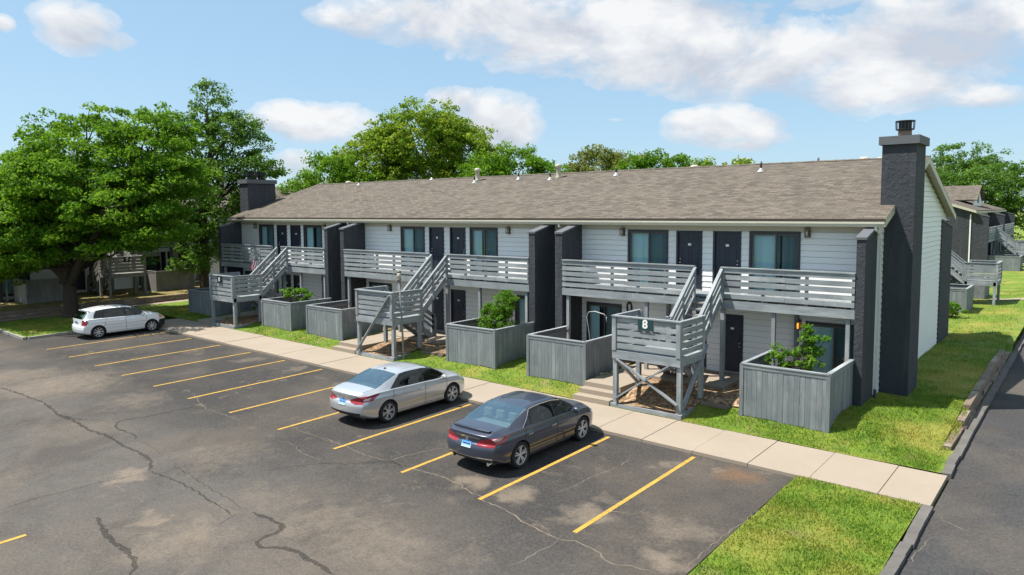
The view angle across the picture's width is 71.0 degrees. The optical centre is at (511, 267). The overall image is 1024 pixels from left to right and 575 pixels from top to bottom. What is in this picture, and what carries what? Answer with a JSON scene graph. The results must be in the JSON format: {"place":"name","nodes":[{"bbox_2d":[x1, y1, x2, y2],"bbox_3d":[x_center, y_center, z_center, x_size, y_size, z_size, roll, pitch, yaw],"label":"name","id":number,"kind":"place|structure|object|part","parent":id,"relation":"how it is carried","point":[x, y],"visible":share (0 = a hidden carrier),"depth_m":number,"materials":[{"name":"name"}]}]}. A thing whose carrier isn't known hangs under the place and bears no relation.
{"place":"outdoors","nodes":[
{"label":"outdoors","id":0,"kind":"place"},
{"bbox_2d":[0,299,187,321],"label":"walk","id":1,"kind":"structure","parent":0,"point":[61,313],"depth_m":42.82,"materials":[{"name":"concrete"}]},
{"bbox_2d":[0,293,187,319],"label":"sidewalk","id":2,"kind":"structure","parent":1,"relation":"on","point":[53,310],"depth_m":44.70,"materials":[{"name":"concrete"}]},
{"bbox_2d":[0,282,199,311],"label":"lawn","id":3,"kind":"structure","parent":0,"point":[83,298],"depth_m":47.66,"materials":[{"name":"plant"}]},
{"bbox_2d":[13,278,62,303],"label":"patio fence","id":4,"kind":"object","parent":3,"relation":"on","point":[40,291],"visible":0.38,"depth_m":45.19,"materials":[{"name":"beige wood"}]},
{"bbox_2d":[87,251,146,300],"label":"staircase","id":5,"kind":"structure","parent":3,"relation":"on","point":[115,264],"depth_m":48.43,"materials":[{"name":"beige wood"}]},
{"bbox_2d":[124,257,129,261],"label":"number sign","id":6,"kind":"object","parent":5,"relation":"attached to","point":[126,259],"visible":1,"depth_m":47.95,"materials":[{"name":"white plastic"}]},
{"bbox_2d":[141,268,193,291],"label":"patio fence","id":7,"kind":"object","parent":3,"relation":"on","point":[157,281],"visible":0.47,"depth_m":51.35,"materials":[{"name":"beige wood"}]},
{"bbox_2d":[157,77,291,287],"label":"tall tree","id":8,"kind":"object","parent":3,"relation":"on","point":[202,253],"visible":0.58,"depth_m":50.21,"materials":[{"name":"green plant"}]},
{"bbox_2d":[276,175,337,186],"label":"background tree","id":9,"kind":"object","parent":3,"relation":"on","point":[326,181],"depth_m":79.34,"materials":[{"name":"green plant"}]},
{"bbox_2d":[277,149,378,194],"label":"background tree","id":10,"kind":"object","parent":3,"relation":"on","point":[342,173],"visible":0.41,"depth_m":67.32,"materials":[{"name":"green plant"}]},
{"bbox_2d":[0,315,792,574],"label":"parking lot","id":11,"kind":"structure","parent":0,"point":[372,515],"depth_m":17.09,"materials":[{"name":"asphalt"}]},
{"bbox_2d":[0,315,197,339],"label":"kerb","id":12,"kind":"structure","parent":11,"relation":"on","point":[31,337],"depth_m":36.77,"materials":[{"name":"grey concrete"}]},
{"bbox_2d":[0,315,72,336],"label":"grass","id":13,"kind":"structure","parent":12,"relation":"on","point":[54,318],"depth_m":39.17,"materials":[{"name":"plant"}]},
{"bbox_2d":[72,304,164,337],"bbox_3d":[-20.438,2.676,37.440,2.110,1.478,4.270,3,6,39],"label":"car","id":14,"kind":"object","parent":11,"relation":"on","point":[98,321],"visible":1,"depth_m":36.54,"materials":[{"name":"white paint"}]},
{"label":"rear window","id":15,"kind":"part","parent":14,"relation":"part of","materials":[{"name":"black glass"}]},
{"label":"quarter window","id":16,"kind":"part","parent":14,"relation":"part of","materials":[{"name":"black glass"}]},
{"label":"side window","id":17,"kind":"part","parent":14,"relation":"part of","materials":[{"name":"black glass"}]},
{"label":"door","id":18,"kind":"part","parent":14,"relation":"part of","materials":[{"name":"white paint"}]},
{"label":"side window","id":19,"kind":"part","parent":14,"relation":"part of","materials":[{"name":"black glass"}]},
{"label":"door","id":20,"kind":"part","parent":14,"relation":"part of","materials":[{"name":"white paint"}]},
{"bbox_2d":[0,332,695,543],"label":"parking stripes","id":21,"kind":"object","parent":11,"relation":"on","point":[591,521],"visible":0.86,"depth_m":19.26,"materials":[{"name":"yellow paint"}]},
{"bbox_2d":[330,362,463,421],"bbox_3d":[-3.591,3.853,23.417,2.230,1.485,4.841,3,6,39],"label":"car","id":22,"kind":"object","parent":11,"relation":"on","point":[386,392],"visible":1,"depth_m":22.46,"materials":[{"name":"silver metal"}]},
{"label":"rear window","id":23,"kind":"part","parent":22,"relation":"part of","materials":[{"name":"glass"}]},
{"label":"door","id":24,"kind":"part","parent":22,"relation":"part of","materials":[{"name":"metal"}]},
{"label":"side window","id":25,"kind":"part","parent":22,"relation":"part of","materials":[{"name":"glass"}]},
{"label":"door","id":26,"kind":"part","parent":22,"relation":"part of","materials":[{"name":"silver metal"}]},
{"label":"side window","id":27,"kind":"part","parent":22,"relation":"part of","materials":[{"name":"black glass"}]},
{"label":"side window","id":28,"kind":"part","parent":22,"relation":"part of","materials":[{"name":"black glass"}]},
{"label":"door","id":29,"kind":"part","parent":22,"relation":"part of","materials":[{"name":"silver metal"}]},
{"bbox_2d":[4,389,1009,574],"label":"tar seams","id":30,"kind":"object","parent":11,"relation":"on","point":[183,484],"visible":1,"depth_m":15.73,"materials":[{"name":"asphalt"}]},
{"bbox_2d":[6,368,1016,573],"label":"pavement cracks","id":31,"kind":"object","parent":11,"relation":"on","point":[520,520],"visible":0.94,"depth_m":15.32,"materials":[{"name":"asphalt"}]},
{"bbox_2d":[447,391,592,467],"bbox_3d":[0.385,4.193,19.608,2.230,1.455,4.841,3,6,39],"label":"car","id":32,"kind":"object","parent":11,"relation":"on","point":[515,429],"visible":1,"depth_m":18.57,"materials":[{"name":"paint"}]},
{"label":"rear window","id":33,"kind":"part","parent":32,"relation":"part of","materials":[{"name":"glass"}]},
{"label":"door","id":34,"kind":"part","parent":32,"relation":"part of","materials":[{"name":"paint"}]},
{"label":"side window","id":35,"kind":"part","parent":32,"relation":"part of","materials":[{"name":"glass"}]},
{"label":"door","id":36,"kind":"part","parent":32,"relation":"part of","materials":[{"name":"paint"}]},
{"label":"quarter window","id":37,"kind":"part","parent":32,"relation":"part of","materials":[{"name":"black glass"}]},
{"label":"door","id":38,"kind":"part","parent":32,"relation":"part of","materials":[{"name":"paint"}]},
{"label":"side window","id":39,"kind":"part","parent":32,"relation":"part of","materials":[{"name":"black glass"}]},
{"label":"side window","id":40,"kind":"part","parent":32,"relation":"part of","materials":[{"name":"black glass"}]},
{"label":"door","id":41,"kind":"part","parent":32,"relation":"part of","materials":[{"name":"paint"}]},
{"bbox_2d":[0,0,1023,209],"label":"sky","id":42,"kind":"structure","parent":0,"point":[766,81],"materials":[{"name":"blue"}]},
{"bbox_2d":[0,280,1023,574],"bbox_3d":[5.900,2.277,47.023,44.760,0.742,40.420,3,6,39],"label":"lawn","id":43,"kind":"structure","parent":0,"point":[1013,331],"depth_m":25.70,"materials":[{"name":"plant"}]},
{"bbox_2d":[188,287,251,316],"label":"patio fence","id":44,"kind":"object","parent":43,"relation":"on","point":[199,300],"visible":0.56,"depth_m":42.04,"materials":[{"name":"grey wood"}]},
{"bbox_2d":[208,247,287,329],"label":"staircase","id":45,"kind":"structure","parent":43,"relation":"on","point":[236,296],"depth_m":39.05,"materials":[{"name":"grey wood"}]},
{"bbox_2d":[217,276,221,282],"bbox_3d":[-15.680,0.638,38.425,0.440,0.400,0.036,3,6,39],"label":"number sign","id":46,"kind":"object","parent":45,"relation":"attached to","point":[219,279],"visible":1,"depth_m":38.38,"materials":[{"name":"white plastic"}]},
{"bbox_2d":[250,258,265,277],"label":"flag","id":47,"kind":"object","parent":45,"relation":"attached to","point":[254,265],"visible":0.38,"depth_m":41.18,"materials":[{"name":"multicoloured fabric"}]},
{"bbox_2d":[261,294,331,331],"bbox_3d":[-11.397,2.376,37.995,2.690,1.480,2.535,3,6,39],"label":"patio fence","id":48,"kind":"object","parent":43,"relation":"on","point":[285,313],"visible":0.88,"depth_m":36.87,"materials":[{"name":"grey wood"}]},
{"bbox_2d":[306,300,382,340],"bbox_3d":[-8.252,2.572,35.418,2.850,1.504,2.535,3,6,39],"label":"patio fence","id":49,"kind":"object","parent":43,"relation":"on","point":[336,320],"visible":0.84,"depth_m":34.41,"materials":[{"name":"grey wood"}]},
{"bbox_2d":[354,254,447,361],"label":"staircase","id":50,"kind":"structure","parent":43,"relation":"on","point":[414,310],"depth_m":31.07,"materials":[{"name":"grey wood"}]},
{"bbox_2d":[397,270,404,359],"bbox_3d":[-4.635,2.057,29.854,0.280,3.892,0.190,3,6,39],"label":"sign post","id":51,"kind":"object","parent":43,"relation":"on","point":[399,280],"visible":0.95,"depth_m":29.81,"materials":[{"name":"grey metal"}]},
{"bbox_2d":[421,350,444,356],"bbox_3d":[-3.337,3.652,30.245,1.284,0.164,0.190,3,6,39],"label":"timber edging","id":52,"kind":"object","parent":43,"relation":"on","point":[433,353],"visible":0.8,"depth_m":30.16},
{"bbox_2d":[445,317,534,369],"bbox_3d":[-0.878,3.038,29.375,2.660,1.567,2.535,3,6,39],"label":"patio fence","id":53,"kind":"object","parent":43,"relation":"on","point":[468,341],"visible":0.93,"depth_m":28.43,"materials":[{"name":"grey wood"}]},
{"bbox_2d":[216,315,804,421],"bbox_3d":[-2.676,3.650,31.142,31.750,0.410,4.740,3,6,39],"label":"gravel bed","id":54,"kind":"object","parent":43,"relation":"on","point":[645,395],"visible":0.3,"depth_m":23.73,"materials":[{"name":"gravel"}]},
{"bbox_2d":[279,287,314,301],"bbox_3d":[-11.414,1.991,37.931,2.751,2.041,1.210,3,6,39],"label":"shrub","id":55,"kind":"object","parent":54,"relation":"on","point":[301,290],"visible":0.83,"depth_m":37.64,"materials":[{"name":"green plant"}]},
{"bbox_2d":[475,289,519,328],"bbox_3d":[-0.528,2.235,29.291,1.936,2.793,1.687,3,6,39],"label":"shrub","id":56,"kind":"object","parent":54,"relation":"on","point":[505,309],"visible":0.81,"depth_m":29.00,"materials":[{"name":"green plant"}]},
{"bbox_2d":[586,311,606,374],"bbox_3d":[2.989,2.695,25.844,0.315,2.292,0.992,-5,6,-44],"label":"chair stand","id":57,"kind":"object","parent":54,"relation":"on","point":[589,333],"visible":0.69,"depth_m":25.76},
{"bbox_2d":[700,401,730,409],"bbox_3d":[6.334,4.326,22.326,0.943,0.168,0.190,3,6,39],"label":"timber edging","id":58,"kind":"object","parent":54,"relation":"on","point":[712,405],"visible":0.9,"depth_m":22.26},
{"bbox_2d":[764,323,831,399],"bbox_3d":[8.651,2.913,21.831,1.851,2.497,1.225,3,6,39],"label":"shrub","id":59,"kind":"object","parent":54,"relation":"on","point":[813,353],"visible":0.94,"depth_m":21.62,"materials":[{"name":"green plant"}]},
{"bbox_2d":[450,138,572,177],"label":"background tree","id":60,"kind":"object","parent":43,"relation":"on","point":[501,166],"visible":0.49,"depth_m":65.34,"materials":[{"name":"green plant"}]},
{"bbox_2d":[526,326,621,385],"bbox_3d":[2.344,3.246,26.736,2.620,1.606,2.535,3,6,39],"label":"patio fence","id":61,"kind":"object","parent":43,"relation":"on","point":[555,353],"visible":0.88,"depth_m":25.78,"materials":[{"name":"grey wood"}]},
{"bbox_2d":[610,267,723,420],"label":"staircase","id":62,"kind":"structure","parent":43,"relation":"on","point":[670,351],"depth_m":22.68,"materials":[{"name":"grey wood"}]},
{"bbox_2d":[638,319,652,330],"bbox_3d":[4.122,1.771,22.208,0.500,0.360,0.036,3,6,39],"label":"number sign","id":63,"kind":"object","parent":62,"relation":"attached to","point":[646,325],"visible":1,"depth_m":22.19,"materials":[{"name":"green plastic"}]},
{"bbox_2d":[739,350,853,433],"bbox_3d":[8.590,3.652,21.619,2.570,1.683,2.535,3,6,39],"label":"patio fence","id":64,"kind":"object","parent":43,"relation":"on","point":[767,391],"visible":0.96,"depth_m":20.66,"materials":[{"name":"grey wood"}]},
{"bbox_2d":[949,300,968,317],"bbox_3d":[23.604,2.289,39.170,1.743,1.277,1.786,-2,5,-20],"label":"bush","id":65,"kind":"object","parent":43,"relation":"on","point":[955,310],"visible":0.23,"depth_m":38.74,"materials":[{"name":"green plant"}]},
{"bbox_2d":[949,284,973,312],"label":"patio fence","id":66,"kind":"object","parent":43,"relation":"on","point":[962,295],"visible":0.42,"depth_m":40.63,"materials":[{"name":"grey wood"}]},
{"bbox_2d":[951,274,989,298],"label":"patio fence","id":67,"kind":"object","parent":43,"relation":"on","point":[981,292],"visible":0.2,"depth_m":46.63,"materials":[{"name":"grey wood"}]},
{"bbox_2d":[950,251,1002,305],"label":"staircase","id":68,"kind":"structure","parent":43,"relation":"on","point":[967,270],"depth_m":43.91,"materials":[{"name":"grey wood"}]},
{"bbox_2d":[943,349,1009,450],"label":"retaining wall","id":69,"kind":"structure","parent":43,"relation":"on","point":[995,365],"depth_m":23.53,"materials":[{"name":"concrete"}]},
{"bbox_2d":[157,318,946,509],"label":"sidewalk","id":70,"kind":"structure","parent":0,"point":[921,487],"depth_m":19.97,"materials":[{"name":"concrete"}]},
{"bbox_2d":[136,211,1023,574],"bbox_3d":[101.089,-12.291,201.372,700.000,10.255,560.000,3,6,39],"label":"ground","id":71,"kind":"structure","parent":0,"point":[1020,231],"depth_m":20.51,"materials":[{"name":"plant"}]},
{"bbox_2d":[0,101,224,317],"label":"shade tree","id":72,"kind":"object","parent":71,"relation":"on","point":[62,201],"visible":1,"depth_m":39.40,"materials":[{"name":"green plant"}]},
{"bbox_2d":[0,185,300,302],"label":"apartment building","id":73,"kind":"structure","parent":71,"relation":"on","point":[164,254],"depth_m":52.81,"materials":[{"name":"grey wood"}]},
{"bbox_2d":[2,271,29,296],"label":"window","id":74,"kind":"structure","parent":73,"relation":"in","point":[10,288],"depth_m":47.24,"materials":[{"name":"glass"}]},
{"bbox_2d":[73,261,85,289],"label":"door","id":75,"kind":"structure","parent":73,"relation":"in","point":[80,285],"depth_m":50.39,"materials":[{"name":"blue paint"}]},
{"bbox_2d":[89,260,102,287],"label":"door","id":76,"kind":"structure","parent":73,"relation":"in","point":[90,267],"depth_m":50.93,"materials":[{"name":"blue paint"}]},
{"bbox_2d":[139,256,160,284],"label":"window","id":77,"kind":"structure","parent":73,"relation":"in","point":[156,267],"depth_m":54.26,"materials":[{"name":"glass"}]},
{"bbox_2d":[191,262,198,280],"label":"window","id":78,"kind":"structure","parent":73,"relation":"in","point":[196,274],"depth_m":56.88,"materials":[{"name":"glass"}]},
{"bbox_2d":[331,96,510,181],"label":"background tree","id":79,"kind":"object","parent":71,"relation":"on","point":[393,144],"visible":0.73,"depth_m":69.93,"materials":[{"name":"green plant"}]},
{"bbox_2d":[198,310,739,405],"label":"entry steps","id":80,"kind":"structure","parent":71,"relation":"on","point":[598,390],"depth_m":25.30,"materials":[{"name":"concrete"}]},
{"bbox_2d":[217,120,955,406],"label":"apartment building","id":81,"kind":"structure","parent":71,"relation":"on","point":[851,258],"depth_m":28.37,"materials":[{"name":"grey wood"}]},
{"bbox_2d":[245,271,252,290],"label":"window","id":82,"kind":"structure","parent":81,"relation":"in","point":[246,272],"depth_m":45.90,"materials":[{"name":"glass"}]},
{"bbox_2d":[259,224,274,259],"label":"window","id":83,"kind":"structure","parent":81,"relation":"in","point":[266,231],"depth_m":44.28,"materials":[{"name":"glass"}]},
{"bbox_2d":[276,225,287,260],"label":"door","id":84,"kind":"structure","parent":81,"relation":"in","point":[281,229],"depth_m":43.18,"materials":[{"name":"blue paint"}]},
{"bbox_2d":[281,274,292,295],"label":"door","id":85,"kind":"structure","parent":81,"relation":"in","point":[288,277],"depth_m":43.07,"materials":[{"name":"blue paint"}]},
{"bbox_2d":[290,225,301,262],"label":"door","id":86,"kind":"structure","parent":81,"relation":"in","point":[295,231],"depth_m":42.26,"materials":[{"name":"blue paint"}]},
{"bbox_2d":[293,275,304,294],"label":"door","id":87,"kind":"structure","parent":81,"relation":"in","point":[296,278],"depth_m":42.48,"materials":[{"name":"blue paint"}]},
{"bbox_2d":[303,225,322,263],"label":"window","id":88,"kind":"structure","parent":81,"relation":"in","point":[310,242],"depth_m":41.25,"materials":[{"name":"glass"}]},
{"bbox_2d":[369,282,392,301],"bbox_3d":[-6.832,1.840,37.745,1.800,2.090,0.228,3,6,39],"label":"window","id":89,"kind":"structure","parent":81,"relation":"in","point":[371,284],"depth_m":37.73,"materials":[{"name":"glass"}]},
{"bbox_2d":[400,226,425,270],"bbox_3d":[-4.898,-0.961,35.909,1.740,2.200,0.228,3,6,39],"label":"window","id":90,"kind":"structure","parent":81,"relation":"in","point":[412,237],"depth_m":35.96,"materials":[{"name":"glass"}]},
{"bbox_2d":[429,227,444,271],"bbox_3d":[-3.620,-0.881,34.805,1.020,2.200,0.160,3,6,39],"label":"door","id":91,"kind":"structure","parent":81,"relation":"in","point":[436,234],"depth_m":34.83,"materials":[{"name":"blue paint"}]},
{"bbox_2d":[434,288,444,330],"bbox_3d":[-3.635,2.032,35.067,0.950,2.090,0.160,3,6,39],"label":"door","id":92,"kind":"structure","parent":81,"relation":"in","point":[439,300],"depth_m":34.99,"materials":[{"name":"blue paint"}]},
{"bbox_2d":[450,227,467,273],"bbox_3d":[-2.531,-0.817,33.912,1.020,2.200,0.160,3,6,39],"label":"door","id":93,"kind":"structure","parent":81,"relation":"in","point":[457,236],"depth_m":33.91,"materials":[{"name":"blue paint"}]},
{"bbox_2d":[450,289,467,321],"bbox_3d":[-2.526,2.097,34.158,0.980,2.090,0.160,3,6,39],"label":"door","id":94,"kind":"structure","parent":81,"relation":"in","point":[458,297],"depth_m":34.17,"materials":[{"name":"blue paint"}]},
{"bbox_2d":[469,227,498,275],"bbox_3d":[-1.236,-0.746,32.907,1.700,2.200,0.228,3,6,39],"label":"window","id":95,"kind":"structure","parent":81,"relation":"in","point":[490,233],"depth_m":32.89,"materials":[{"name":"glass"}]},
{"bbox_2d":[515,295,524,323],"bbox_3d":[0.874,2.293,31.427,1.750,2.090,0.227,3,6,39],"label":"window","id":96,"kind":"structure","parent":81,"relation":"in","point":[520,314],"depth_m":31.84,"materials":[{"name":"glass"}]},
{"bbox_2d":[586,301,621,340],"bbox_3d":[3.770,2.463,29.052,1.650,2.090,0.225,3,6,39],"label":"window","id":97,"kind":"structure","parent":81,"relation":"in","point":[593,318],"depth_m":29.32,"materials":[{"name":"glass"}]},
{"bbox_2d":[627,229,668,287],"bbox_3d":[5.257,-0.364,27.584,1.730,2.200,0.228,3,6,39],"label":"window","id":98,"kind":"structure","parent":81,"relation":"in","point":[644,245],"depth_m":27.61,"materials":[{"name":"glass"}]},
{"bbox_2d":[676,230,702,290],"bbox_3d":[6.550,-0.283,26.467,1.030,2.200,0.160,3,6,39],"label":"door","id":99,"kind":"structure","parent":81,"relation":"in","point":[689,247],"depth_m":26.42,"materials":[{"name":"blue paint"}]},
{"bbox_2d":[684,310,706,368],"bbox_3d":[6.783,2.645,26.527,0.920,2.090,0.160,3,6,39],"label":"door","id":100,"kind":"structure","parent":81,"relation":"in","point":[698,312],"depth_m":26.37,"materials":[{"name":"blue paint"}]},
{"bbox_2d":[712,231,741,292],"bbox_3d":[7.667,-0.218,25.552,1.040,2.200,0.160,3,6,39],"label":"door","id":101,"kind":"structure","parent":81,"relation":"in","point":[726,244],"depth_m":25.54,"materials":[{"name":"blue paint"}]},
{"bbox_2d":[725,314,743,373],"bbox_3d":[7.868,2.709,25.637,0.830,2.090,0.160,3,6,39],"label":"door","id":102,"kind":"structure","parent":81,"relation":"in","point":[734,323],"depth_m":25.59,"materials":[{"name":"blue paint"}]},
{"bbox_2d":[748,231,800,296],"bbox_3d":[8.988,-0.144,24.524,1.730,2.200,0.228,3,6,39],"label":"window","id":103,"kind":"structure","parent":81,"relation":"in","point":[764,246],"depth_m":24.55,"materials":[{"name":"glass"}]},
{"bbox_2d":[804,321,853,372],"bbox_3d":[10.542,2.861,23.501,1.780,2.090,0.228,3,6,39],"label":"window","id":104,"kind":"structure","parent":81,"relation":"in","point":[832,358],"depth_m":23.58,"materials":[{"name":"glass"}]},
{"bbox_2d":[561,143,644,171],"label":"background tree","id":105,"kind":"object","parent":71,"relation":"on","point":[600,154],"visible":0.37,"depth_m":74.07,"materials":[{"name":"green plant"}]},
{"bbox_2d":[609,148,690,169],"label":"background tree","id":106,"kind":"object","parent":71,"relation":"on","point":[648,161],"visible":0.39,"depth_m":71.61,"materials":[{"name":"green plant"}]},
{"bbox_2d":[684,155,756,166],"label":"background tree","id":107,"kind":"object","parent":71,"relation":"on","point":[706,162],"visible":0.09,"depth_m":79.06,"materials":[{"name":"green plant"}]},
{"bbox_2d":[879,333,1023,574],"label":"road edge","id":108,"kind":"object","parent":71,"relation":"on","point":[900,554],"visible":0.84,"depth_m":17.84,"materials":[{"name":"concrete"}]},
{"bbox_2d":[935,165,985,191],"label":"background tree","id":109,"kind":"object","parent":71,"relation":"on","point":[945,178],"visible":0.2,"depth_m":108.41,"materials":[{"name":"green plant"}]},
{"bbox_2d":[930,140,1013,180],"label":"background tree","id":110,"kind":"object","parent":71,"relation":"on","point":[956,164],"visible":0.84,"depth_m":113.53,"materials":[{"name":"green plant"}]},
{"bbox_2d":[944,185,1014,267],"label":"apartment building","id":111,"kind":"structure","parent":71,"relation":"on","point":[976,222],"depth_m":68.62,"materials":[{"name":"paint"}]},
{"bbox_2d":[952,160,1023,239],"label":"background tree","id":112,"kind":"object","parent":71,"relation":"on","point":[1008,200],"visible":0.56,"depth_m":103.64,"materials":[{"name":"green plant"}]},
{"bbox_2d":[974,156,1023,186],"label":"background tree","id":113,"kind":"object","parent":71,"relation":"on","point":[1011,163],"visible":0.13,"depth_m":122.89,"materials":[{"name":"green plant"}]},
{"bbox_2d":[988,254,1022,270],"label":"patio fence","id":114,"kind":"object","parent":71,"relation":"on","point":[1012,262],"visible":0.67,"depth_m":66.61,"materials":[{"name":"grey wood"}]},
{"bbox_2d":[688,476,920,574],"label":"corner lawn","id":115,"kind":"structure","parent":0,"point":[793,524],"depth_m":14.18,"materials":[{"name":"plant"}]},
{"bbox_2d":[898,345,1023,574],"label":"drive road","id":116,"kind":"structure","parent":0,"point":[972,499],"depth_m":15.63,"materials":[{"name":"asphalt"}]},
{"bbox_2d":[961,264,1023,291],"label":"lawn","id":117,"kind":"structure","parent":0,"point":[1015,278],"depth_m":56.93,"materials":[{"name":"plant"}]},
{"bbox_2d":[995,227,1023,254],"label":"staircase","id":118,"kind":"structure","parent":117,"relation":"on","point":[1018,245],"depth_m":70.96,"materials":[{"name":"grey wood"}]},
{"bbox_2d":[989,298,1023,299],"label":"walk","id":119,"kind":"structure","parent":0,"point":[1011,299],"depth_m":45.31,"materials":[{"name":"concrete"}]}
]}

